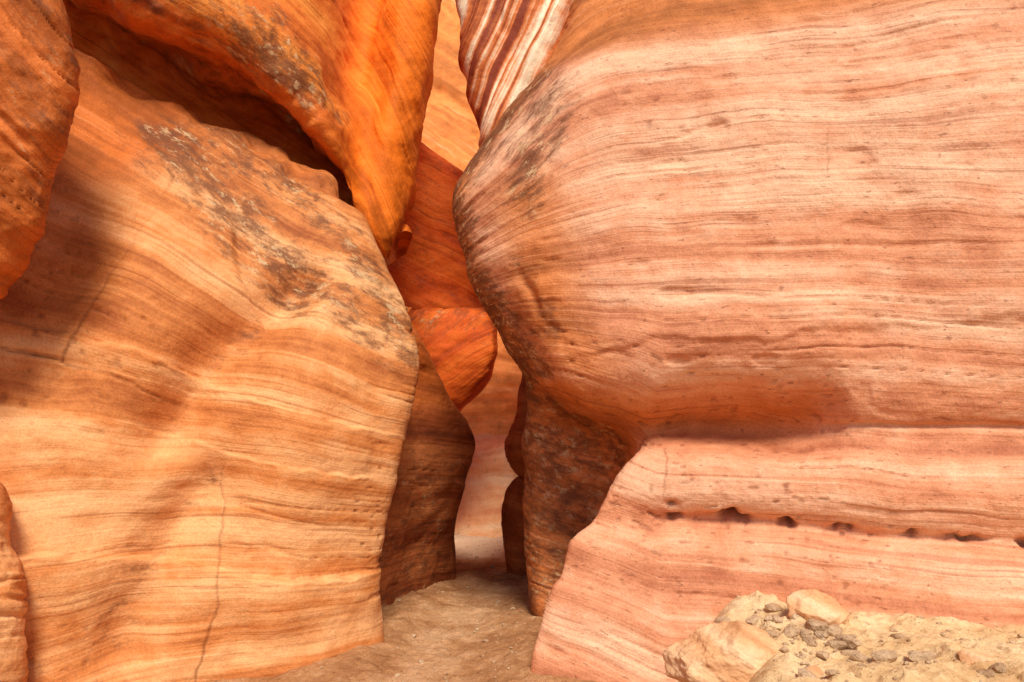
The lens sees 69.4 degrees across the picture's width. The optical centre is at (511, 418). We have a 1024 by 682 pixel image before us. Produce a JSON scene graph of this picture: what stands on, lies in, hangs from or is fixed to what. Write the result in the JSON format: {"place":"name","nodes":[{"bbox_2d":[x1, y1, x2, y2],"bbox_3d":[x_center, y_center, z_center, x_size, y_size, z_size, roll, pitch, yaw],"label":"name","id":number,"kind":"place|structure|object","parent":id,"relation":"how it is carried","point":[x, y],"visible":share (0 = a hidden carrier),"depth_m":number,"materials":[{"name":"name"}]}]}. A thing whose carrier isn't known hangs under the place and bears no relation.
{"place":"outdoors","nodes":[
{"label":"outdoors","id":0,"kind":"place"},
{"bbox_2d":[208,534,596,681],"bbox_3d":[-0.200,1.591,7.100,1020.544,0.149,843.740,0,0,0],"label":"ground","id":1,"kind":"structure","parent":0,"point":[386,660],"depth_m":5.43,"materials":[{"name":"beige sand"}]},
{"bbox_2d":[0,0,80,681],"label":"sandstone canyon wall","id":2,"kind":"structure","parent":1,"relation":"on","point":[40,70],"depth_m":3.86,"materials":[{"name":"orange stone"}]},
{"bbox_2d":[0,48,418,681],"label":"sandstone rock","id":3,"kind":"object","parent":1,"relation":"on","point":[208,364],"visible":0.96,"depth_m":4.75,"materials":[{"name":"orange stone"}]},
{"bbox_2d":[63,0,441,265],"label":"sandstone overhang","id":4,"kind":"object","parent":3,"relation":"on","point":[339,91],"visible":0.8,"depth_m":6.13,"materials":[{"name":"orange stone"}]},
{"bbox_2d":[378,307,474,606],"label":"sandstone buttress","id":5,"kind":"structure","parent":1,"relation":"on","point":[418,546],"depth_m":6.65,"materials":[{"name":"brown stone"}]},
{"bbox_2d":[408,307,497,411],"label":"sandstone buttress","id":6,"kind":"structure","parent":1,"relation":"on","point":[461,344],"depth_m":8.42,"materials":[{"name":"orange stone"}]},
{"bbox_2d":[387,142,482,309],"bbox_3d":[-1.399,-2.776,9.423,2.453,3.227,1.345,0,0,0],"label":"sandstone ledge","id":7,"kind":"object","parent":6,"relation":"on","point":[428,269],"visible":0.23,"depth_m":8.83,"materials":[{"name":"orange stone"}]},
{"bbox_2d":[421,0,521,537],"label":"sandstone cliff","id":8,"kind":"structure","parent":1,"relation":"on","point":[451,133],"depth_m":11.35,"materials":[{"name":"orange stone"}]},
{"bbox_2d":[455,0,573,146],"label":"sandstone drapery","id":9,"kind":"object","parent":8,"relation":"attached to","point":[507,48],"visible":0.26,"depth_m":7.36,"materials":[{"name":"stone"}]},
{"bbox_2d":[501,476,526,575],"bbox_3d":[0.163,1.198,7.807,0.557,1.209,0.707,0,0,0],"label":"boulder","id":10,"kind":"object","parent":1,"relation":"on","point":[512,520],"visible":0.26,"depth_m":7.61,"materials":[{"name":"brown stone"}]},
{"bbox_2d":[504,374,526,477],"bbox_3d":[0.257,-0.281,7.749,0.679,1.840,0.818,0,0,0],"label":"boulder","id":11,"kind":"object","parent":10,"relation":"on","point":[513,450],"visible":0.17,"depth_m":7.53,"materials":[{"name":"brown stone"}]},
{"bbox_2d":[452,0,1023,681],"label":"sandstone canyon wall","id":12,"kind":"structure","parent":1,"relation":"on","point":[746,278],"depth_m":4.42,"materials":[{"name":"stone"}]},
{"bbox_2d":[678,590,1023,681],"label":"sand bank","id":13,"kind":"structure","parent":1,"relation":"on","point":[946,667],"depth_m":3.41,"materials":[{"name":"beige sand"}]},
{"bbox_2d":[662,620,782,681],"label":"rock","id":14,"kind":"object","parent":13,"relation":"on","point":[732,651],"visible":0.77,"depth_m":3.40,"materials":[{"name":"stone"}]},
{"bbox_2d":[806,665,824,677],"bbox_3d":[1.277,1.091,3.128,0.166,0.116,0.186,0,0,0],"label":"rock","id":15,"kind":"object","parent":13,"relation":"on","point":[816,670],"visible":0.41,"depth_m":3.09,"materials":[{"name":"stone"}]},
{"bbox_2d":[786,589,849,624],"bbox_3d":[1.593,1.015,3.883,0.312,0.204,0.251,0,0,0],"label":"rock","id":16,"kind":"object","parent":13,"relation":"on","point":[806,604],"visible":0.77,"depth_m":3.83,"materials":[{"name":"stone"}]},
{"bbox_2d":[957,649,1003,664],"bbox_3d":[2.061,1.065,3.250,0.186,0.088,0.153,0,0,24],"label":"rock","id":17,"kind":"object","parent":13,"relation":"on","point":[969,657],"visible":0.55,"depth_m":3.22,"materials":[{"name":"stone"}]},
{"bbox_2d":[320,541,1023,681],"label":"gravel","id":18,"kind":"structure","parent":0,"point":[824,631],"depth_m":3.45,"materials":[{"name":"beige gravel"}]}
]}

